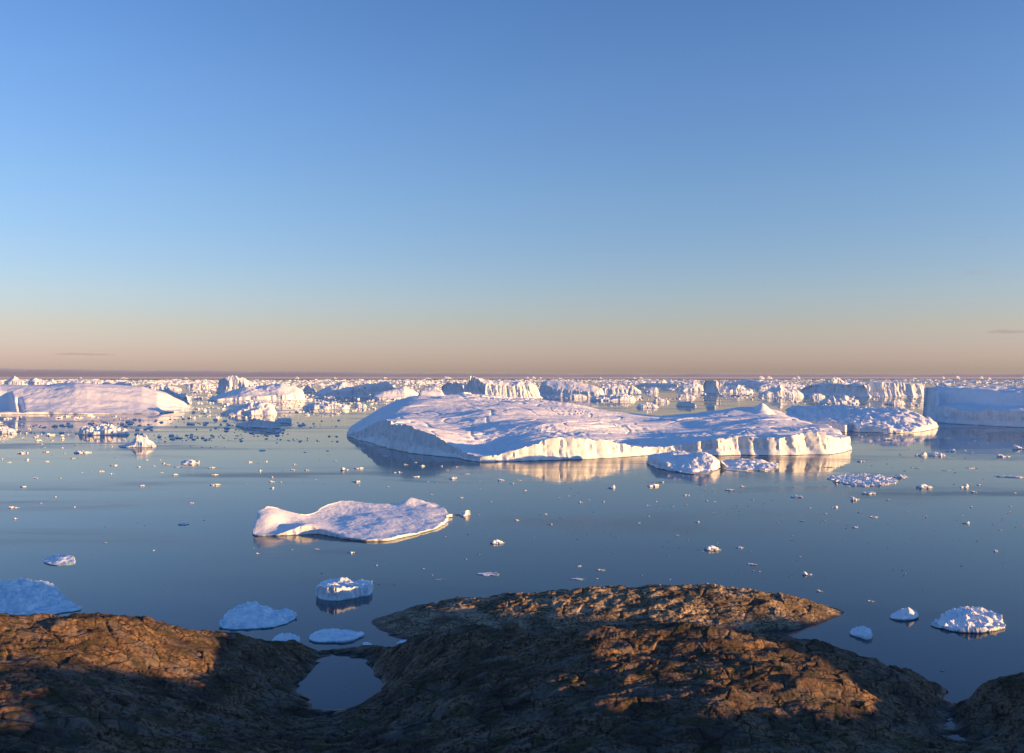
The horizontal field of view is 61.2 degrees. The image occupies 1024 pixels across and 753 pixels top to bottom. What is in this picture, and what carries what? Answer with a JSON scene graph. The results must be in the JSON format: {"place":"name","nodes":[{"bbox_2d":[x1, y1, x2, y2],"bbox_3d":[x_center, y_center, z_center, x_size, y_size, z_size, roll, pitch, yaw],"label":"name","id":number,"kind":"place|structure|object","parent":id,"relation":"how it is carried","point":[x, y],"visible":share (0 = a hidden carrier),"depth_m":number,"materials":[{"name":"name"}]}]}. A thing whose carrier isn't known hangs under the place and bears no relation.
{"place":"outdoors","nodes":[
{"label":"outdoors","id":0,"kind":"place"},
{"bbox_2d":[0,378,1023,740],"bbox_3d":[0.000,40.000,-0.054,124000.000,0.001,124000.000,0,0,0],"label":"sea","id":1,"kind":"structure","parent":0,"point":[212,564],"depth_m":232.89,"materials":[{"name":"blue liquid"}]},
{"bbox_2d":[0,427,15,433],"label":"iceberg","id":2,"kind":"object","parent":1,"relation":"on","point":[4,430],"visible":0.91,"depth_m":618.00,"materials":[{"name":"white ice"}]},
{"bbox_2d":[4,376,24,384],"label":"iceberg","id":3,"kind":"object","parent":1,"relation":"on","point":[13,380],"visible":0.95,"depth_m":4645.49,"materials":[{"name":"white ice"}]},
{"bbox_2d":[27,378,49,384],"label":"iceberg","id":4,"kind":"object","parent":1,"relation":"on","point":[32,381],"visible":0.95,"depth_m":4904.94,"materials":[{"name":"white ice"}]},
{"bbox_2d":[0,578,81,614],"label":"iceberg","id":5,"kind":"object","parent":1,"relation":"on","point":[23,596],"visible":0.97,"depth_m":152.19,"materials":[{"name":"white ice"}]},
{"bbox_2d":[44,554,74,565],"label":"ice floe","id":6,"kind":"object","parent":1,"relation":"on","point":[59,560],"visible":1,"depth_m":187.81,"materials":[{"name":"white ice"}]},
{"bbox_2d":[74,450,91,452],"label":"ice chunk","id":7,"kind":"object","parent":1,"relation":"on","point":[82,451],"visible":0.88,"depth_m":459.61,"materials":[{"name":"white ice"}]},
{"bbox_2d":[64,379,103,383],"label":"iceberg","id":8,"kind":"object","parent":1,"relation":"on","point":[90,381],"visible":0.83,"depth_m":5193.11,"materials":[{"name":"white ice"}]},
{"bbox_2d":[0,382,193,414],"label":"iceberg","id":9,"kind":"object","parent":1,"relation":"on","point":[74,398],"visible":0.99,"depth_m":998.33,"materials":[{"name":"white ice"}]},
{"bbox_2d":[78,424,129,434],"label":"iceberg","id":10,"kind":"object","parent":1,"relation":"on","point":[105,429],"visible":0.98,"depth_m":606.49,"materials":[{"name":"white ice"}]},
{"bbox_2d":[102,381,133,385],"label":"iceberg","id":11,"kind":"object","parent":1,"relation":"on","point":[123,383],"visible":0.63,"depth_m":3035.40,"materials":[{"name":"white ice"}]},
{"bbox_2d":[118,435,157,446],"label":"iceberg","id":12,"kind":"object","parent":1,"relation":"on","point":[140,441],"visible":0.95,"depth_m":500.19,"materials":[{"name":"white ice"}]},
{"bbox_2d":[144,384,181,390],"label":"iceberg","id":13,"kind":"object","parent":1,"relation":"on","point":[160,386],"visible":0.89,"depth_m":2676.50,"materials":[{"name":"white ice"}]},
{"bbox_2d":[157,388,191,403],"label":"iceberg","id":14,"kind":"object","parent":1,"relation":"on","point":[186,398],"visible":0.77,"depth_m":1342.99,"materials":[{"name":"white ice"}]},
{"bbox_2d":[181,459,199,463],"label":"ice chunk","id":15,"kind":"object","parent":1,"relation":"on","point":[191,461],"visible":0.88,"depth_m":404.01,"materials":[{"name":"white ice"}]},
{"bbox_2d":[186,383,210,387],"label":"iceberg","id":16,"kind":"object","parent":1,"relation":"on","point":[195,385],"visible":0.98,"depth_m":3265.59,"materials":[{"name":"white ice"}]},
{"bbox_2d":[215,375,258,392],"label":"iceberg","id":17,"kind":"object","parent":1,"relation":"on","point":[229,383],"visible":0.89,"depth_m":2268.51,"materials":[{"name":"white ice"}]},
{"bbox_2d":[221,400,276,414],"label":"iceberg","id":18,"kind":"object","parent":1,"relation":"on","point":[259,407],"visible":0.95,"depth_m":934.95,"materials":[{"name":"white ice"}]},
{"bbox_2d":[219,601,296,629],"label":"iceberg","id":19,"kind":"object","parent":1,"relation":"on","point":[252,615],"visible":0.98,"depth_m":142.27,"materials":[{"name":"white ice"}]},
{"bbox_2d":[209,383,306,400],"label":"iceberg","id":20,"kind":"object","parent":1,"relation":"on","point":[279,392],"visible":0.99,"depth_m":1514.79,"materials":[{"name":"white ice"}]},
{"bbox_2d":[236,420,280,428],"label":"iceberg","id":21,"kind":"object","parent":1,"relation":"on","point":[262,424],"visible":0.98,"depth_m":694.28,"materials":[{"name":"ice"}]},
{"bbox_2d":[275,418,291,422],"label":"iceberg","id":22,"kind":"object","parent":1,"relation":"on","point":[283,420],"visible":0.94,"depth_m":766.20,"materials":[{"name":"white ice"}]},
{"bbox_2d":[272,633,299,642],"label":"ice floe","id":23,"kind":"object","parent":1,"relation":"on","point":[284,637],"visible":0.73,"depth_m":131.21,"materials":[{"name":"white ice"}]},
{"bbox_2d":[303,384,315,391],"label":"iceberg","id":24,"kind":"object","parent":1,"relation":"on","point":[307,388],"visible":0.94,"depth_m":2389.69,"materials":[{"name":"white ice"}]},
{"bbox_2d":[302,401,349,409],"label":"iceberg","id":25,"kind":"object","parent":1,"relation":"on","point":[324,405],"visible":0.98,"depth_m":1090.90,"materials":[{"name":"white ice"}]},
{"bbox_2d":[313,382,352,396],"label":"iceberg","id":26,"kind":"object","parent":1,"relation":"on","point":[341,389],"visible":0.98,"depth_m":1805.42,"materials":[{"name":"white ice"}]},
{"bbox_2d":[309,628,363,642],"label":"ice floe","id":27,"kind":"object","parent":1,"relation":"on","point":[332,635],"visible":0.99,"depth_m":132.99,"materials":[{"name":"white ice"}]},
{"bbox_2d":[316,577,373,600],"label":"iceberg","id":28,"kind":"object","parent":1,"relation":"on","point":[340,589],"visible":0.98,"depth_m":157.84,"materials":[{"name":"white ice"}]},
{"bbox_2d":[252,498,451,541],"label":"ice floe","id":29,"kind":"object","parent":1,"relation":"on","point":[361,521],"visible":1,"depth_m":231.84,"materials":[{"name":"white ice"}]},
{"bbox_2d":[352,386,369,396],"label":"iceberg","id":30,"kind":"object","parent":1,"relation":"on","point":[359,392],"visible":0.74,"depth_m":1786.48,"materials":[{"name":"white ice"}]},
{"bbox_2d":[355,403,366,407],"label":"iceberg","id":31,"kind":"object","parent":1,"relation":"on","point":[361,405],"visible":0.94,"depth_m":1144.59,"materials":[{"name":"white ice"}]},
{"bbox_2d":[357,381,395,393],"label":"iceberg","id":32,"kind":"object","parent":1,"relation":"on","point":[375,388],"visible":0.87,"depth_m":2145.85,"materials":[{"name":"white ice"}]},
{"bbox_2d":[373,386,417,398],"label":"iceberg","id":33,"kind":"object","parent":1,"relation":"on","point":[402,392],"visible":0.9,"depth_m":1612.74,"materials":[{"name":"white ice"}]},
{"bbox_2d":[421,387,439,390],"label":"iceberg","id":34,"kind":"object","parent":1,"relation":"on","point":[432,388],"visible":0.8,"depth_m":2321.39,"materials":[{"name":"white ice"}]},
{"bbox_2d":[442,382,463,394],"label":"iceberg","id":35,"kind":"object","parent":1,"relation":"on","point":[452,388],"visible":0.94,"depth_m":2058.91,"materials":[{"name":"white ice"}]},
{"bbox_2d":[455,510,470,515],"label":"ice chunk","id":36,"kind":"object","parent":1,"relation":"on","point":[465,513],"visible":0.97,"depth_m":252.00,"materials":[{"name":"white ice"}]},
{"bbox_2d":[477,572,498,575],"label":"ice chunk","id":37,"kind":"object","parent":1,"relation":"on","point":[490,573],"visible":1,"depth_m":176.01,"materials":[{"name":"white ice"}]},
{"bbox_2d":[490,540,504,543],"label":"ice chunk","id":38,"kind":"object","parent":1,"relation":"on","point":[497,542],"visible":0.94,"depth_m":208.85,"materials":[{"name":"white ice"}]},
{"bbox_2d":[463,376,542,398],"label":"iceberg","id":39,"kind":"object","parent":1,"relation":"on","point":[480,386],"visible":0.93,"depth_m":1672.95,"materials":[{"name":"white ice"}]},
{"bbox_2d":[0,379,1023,591],"bbox_3d":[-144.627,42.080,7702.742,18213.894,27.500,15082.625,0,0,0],"label":"brash ice","id":40,"kind":"structure","parent":1,"relation":"on","point":[407,381],"depth_m":5221.06,"materials":[{"name":"white ice"}]},
{"bbox_2d":[539,380,603,396],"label":"iceberg","id":41,"kind":"object","parent":1,"relation":"on","point":[552,388],"visible":0.9,"depth_m":1813.94,"materials":[{"name":"white ice"}]},
{"bbox_2d":[566,394,586,397],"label":"iceberg","id":42,"kind":"object","parent":1,"relation":"on","point":[576,396],"visible":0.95,"depth_m":1695.05,"materials":[{"name":"white ice"}]},
{"bbox_2d":[346,390,851,461],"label":"iceberg","id":43,"kind":"object","parent":1,"relation":"on","point":[466,426],"visible":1,"depth_m":496.35,"materials":[{"name":"white ice"}]},
{"bbox_2d":[590,393,635,400],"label":"iceberg","id":44,"kind":"object","parent":1,"relation":"on","point":[616,397],"visible":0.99,"depth_m":1502.13,"materials":[{"name":"white ice"}]},
{"bbox_2d":[600,384,629,393],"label":"iceberg","id":45,"kind":"object","parent":1,"relation":"on","point":[613,389],"visible":0.88,"depth_m":2154.99,"materials":[{"name":"white ice"}]},
{"bbox_2d":[627,386,641,394],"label":"iceberg","id":46,"kind":"object","parent":1,"relation":"on","point":[632,390],"visible":0.96,"depth_m":2050.73,"materials":[{"name":"white ice"}]},
{"bbox_2d":[636,402,658,407],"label":"iceberg","id":47,"kind":"object","parent":1,"relation":"on","point":[648,405],"visible":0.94,"depth_m":1147.12,"materials":[{"name":"white ice"}]},
{"bbox_2d":[643,387,658,392],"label":"iceberg","id":48,"kind":"object","parent":1,"relation":"on","point":[653,390],"visible":0.95,"depth_m":2320.60,"materials":[{"name":"white ice"}]},
{"bbox_2d":[635,382,677,387],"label":"iceberg","id":49,"kind":"object","parent":1,"relation":"on","point":[663,385],"visible":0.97,"depth_m":3525.67,"materials":[{"name":"white ice"}]},
{"bbox_2d":[653,398,668,401],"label":"iceberg","id":50,"kind":"object","parent":1,"relation":"on","point":[660,400],"visible":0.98,"depth_m":1399.09,"materials":[{"name":"white ice"}]},
{"bbox_2d":[676,394,694,398],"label":"iceberg","id":51,"kind":"object","parent":1,"relation":"on","point":[686,396],"visible":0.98,"depth_m":1663.15,"materials":[{"name":"white ice"}]},
{"bbox_2d":[676,401,696,406],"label":"iceberg","id":52,"kind":"object","parent":1,"relation":"on","point":[688,403],"visible":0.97,"depth_m":1206.74,"materials":[{"name":"white ice"}]},
{"bbox_2d":[646,450,727,474],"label":"iceberg","id":53,"kind":"object","parent":1,"relation":"on","point":[697,463],"visible":1,"depth_m":376.58,"materials":[{"name":"white ice"}]},
{"bbox_2d":[674,382,703,390],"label":"iceberg","id":54,"kind":"object","parent":1,"relation":"on","point":[693,386],"visible":0.94,"depth_m":2677.49,"materials":[{"name":"white ice"}]},
{"bbox_2d":[706,404,715,407],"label":"iceberg","id":55,"kind":"object","parent":1,"relation":"on","point":[710,406],"visible":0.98,"depth_m":1159.15,"materials":[{"name":"white ice"}]},
{"bbox_2d":[703,380,720,393],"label":"iceberg","id":56,"kind":"object","parent":1,"relation":"on","point":[711,386],"visible":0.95,"depth_m":2210.62,"materials":[{"name":"white ice"}]},
{"bbox_2d":[704,546,720,550],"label":"ice chunk","id":57,"kind":"object","parent":1,"relation":"on","point":[711,548],"visible":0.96,"depth_m":200.71,"materials":[{"name":"white ice"}]},
{"bbox_2d":[720,384,753,392],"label":"iceberg","id":58,"kind":"object","parent":1,"relation":"on","point":[738,388],"visible":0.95,"depth_m":2267.07,"materials":[{"name":"white ice"}]},
{"bbox_2d":[723,378,764,385],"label":"iceberg","id":59,"kind":"object","parent":1,"relation":"on","point":[747,382],"visible":0.9,"depth_m":4195.29,"materials":[{"name":"white ice"}]},
{"bbox_2d":[721,458,778,470],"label":"ice floe","id":60,"kind":"object","parent":1,"relation":"on","point":[741,464],"visible":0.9,"depth_m":386.06,"materials":[{"name":"white ice"}]},
{"bbox_2d":[755,383,804,388],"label":"iceberg","id":61,"kind":"object","parent":1,"relation":"on","point":[775,385],"visible":0.92,"depth_m":3048.95,"materials":[{"name":"white ice"}]},
{"bbox_2d":[758,385,803,396],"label":"iceberg","id":62,"kind":"object","parent":1,"relation":"on","point":[779,391],"visible":0.98,"depth_m":1802.66,"materials":[{"name":"white ice"}]},
{"bbox_2d":[808,393,825,397],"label":"iceberg","id":63,"kind":"object","parent":1,"relation":"on","point":[818,395],"visible":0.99,"depth_m":1728.24,"materials":[{"name":"white ice"}]},
{"bbox_2d":[799,383,871,396],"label":"iceberg","id":64,"kind":"object","parent":1,"relation":"on","point":[838,389],"visible":0.96,"depth_m":1877.73,"materials":[{"name":"white ice"}]},
{"bbox_2d":[823,377,847,384],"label":"iceberg","id":65,"kind":"object","parent":1,"relation":"on","point":[836,380],"visible":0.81,"depth_m":4014.22,"materials":[{"name":"white ice"}]},
{"bbox_2d":[819,395,858,403],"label":"iceberg","id":66,"kind":"object","parent":1,"relation":"on","point":[845,399],"visible":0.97,"depth_m":1340.43,"materials":[{"name":"white ice"}]},
{"bbox_2d":[850,626,872,640],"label":"ice floe","id":67,"kind":"object","parent":1,"relation":"on","point":[863,632],"visible":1,"depth_m":134.46,"materials":[{"name":"white ice"}]},
{"bbox_2d":[786,405,938,432],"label":"iceberg","id":68,"kind":"object","parent":1,"relation":"on","point":[845,418],"visible":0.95,"depth_m":675.84,"materials":[{"name":"white ice"}]},
{"bbox_2d":[827,473,897,486],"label":"ice raft","id":69,"kind":"object","parent":1,"relation":"on","point":[865,480],"visible":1,"depth_m":336.29,"materials":[{"name":"white ice"}]},
{"bbox_2d":[869,380,924,396],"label":"iceberg","id":70,"kind":"object","parent":1,"relation":"on","point":[889,389],"visible":0.96,"depth_m":1844.31,"materials":[{"name":"white ice"}]},
{"bbox_2d":[889,399,904,404],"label":"iceberg","id":71,"kind":"object","parent":1,"relation":"on","point":[897,402],"visible":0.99,"depth_m":1277.41,"materials":[{"name":"white ice"}]},
{"bbox_2d":[893,475,907,477],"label":"ice chunk","id":72,"kind":"object","parent":1,"relation":"on","point":[899,476],"visible":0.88,"depth_m":346.31,"materials":[{"name":"white ice"}]},
{"bbox_2d":[890,607,918,620],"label":"ice floe","id":73,"kind":"object","parent":1,"relation":"on","point":[906,614],"visible":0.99,"depth_m":144.13,"materials":[{"name":"white ice"}]},
{"bbox_2d":[914,452,926,455],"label":"ice chunk","id":74,"kind":"object","parent":1,"relation":"on","point":[923,454],"visible":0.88,"depth_m":443.56,"materials":[{"name":"white ice"}]},
{"bbox_2d":[916,484,932,487],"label":"ice chunk","id":75,"kind":"object","parent":1,"relation":"on","point":[922,486],"visible":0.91,"depth_m":314.00,"materials":[{"name":"white ice"}]},
{"bbox_2d":[927,452,945,455],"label":"ice chunk","id":76,"kind":"object","parent":1,"relation":"on","point":[937,454],"visible":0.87,"depth_m":445.00,"materials":[{"name":"white ice"}]},
{"bbox_2d":[931,606,1005,633],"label":"ice floe","id":77,"kind":"object","parent":1,"relation":"on","point":[969,619],"visible":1,"depth_m":140.04,"materials":[{"name":"white ice"}]},
{"bbox_2d":[922,385,1023,427],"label":"iceberg","id":78,"kind":"object","parent":1,"relation":"on","point":[1001,406],"visible":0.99,"depth_m":768.46,"materials":[{"name":"white ice"}]},
{"bbox_2d":[996,475,1022,477],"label":"ice chunk","id":79,"kind":"object","parent":1,"relation":"on","point":[1010,476],"visible":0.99,"depth_m":348.69,"materials":[{"name":"white ice"}]},
{"bbox_2d":[1012,445,1023,448],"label":"ice chunk","id":80,"kind":"object","parent":1,"relation":"on","point":[1015,447],"visible":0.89,"depth_m":485.61,"materials":[{"name":"white ice"}]},
{"bbox_2d":[0,612,1023,752],"bbox_3d":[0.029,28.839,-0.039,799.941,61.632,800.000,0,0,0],"label":"rocky headland","id":81,"kind":"structure","parent":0,"point":[97,682],"depth_m":91.63,"materials":[{"name":"brown stone"}]},
{"bbox_2d":[0,0,1023,377],"label":"sky","id":82,"kind":"structure","parent":0,"point":[189,188],"materials":[{"name":"blue"}]},
{"bbox_2d":[371,582,843,638],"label":"rocky islet","id":83,"kind":"object","parent":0,"point":[730,607],"visible":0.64,"depth_m":140.50,"materials":[{"name":"brown stone"}]}
]}

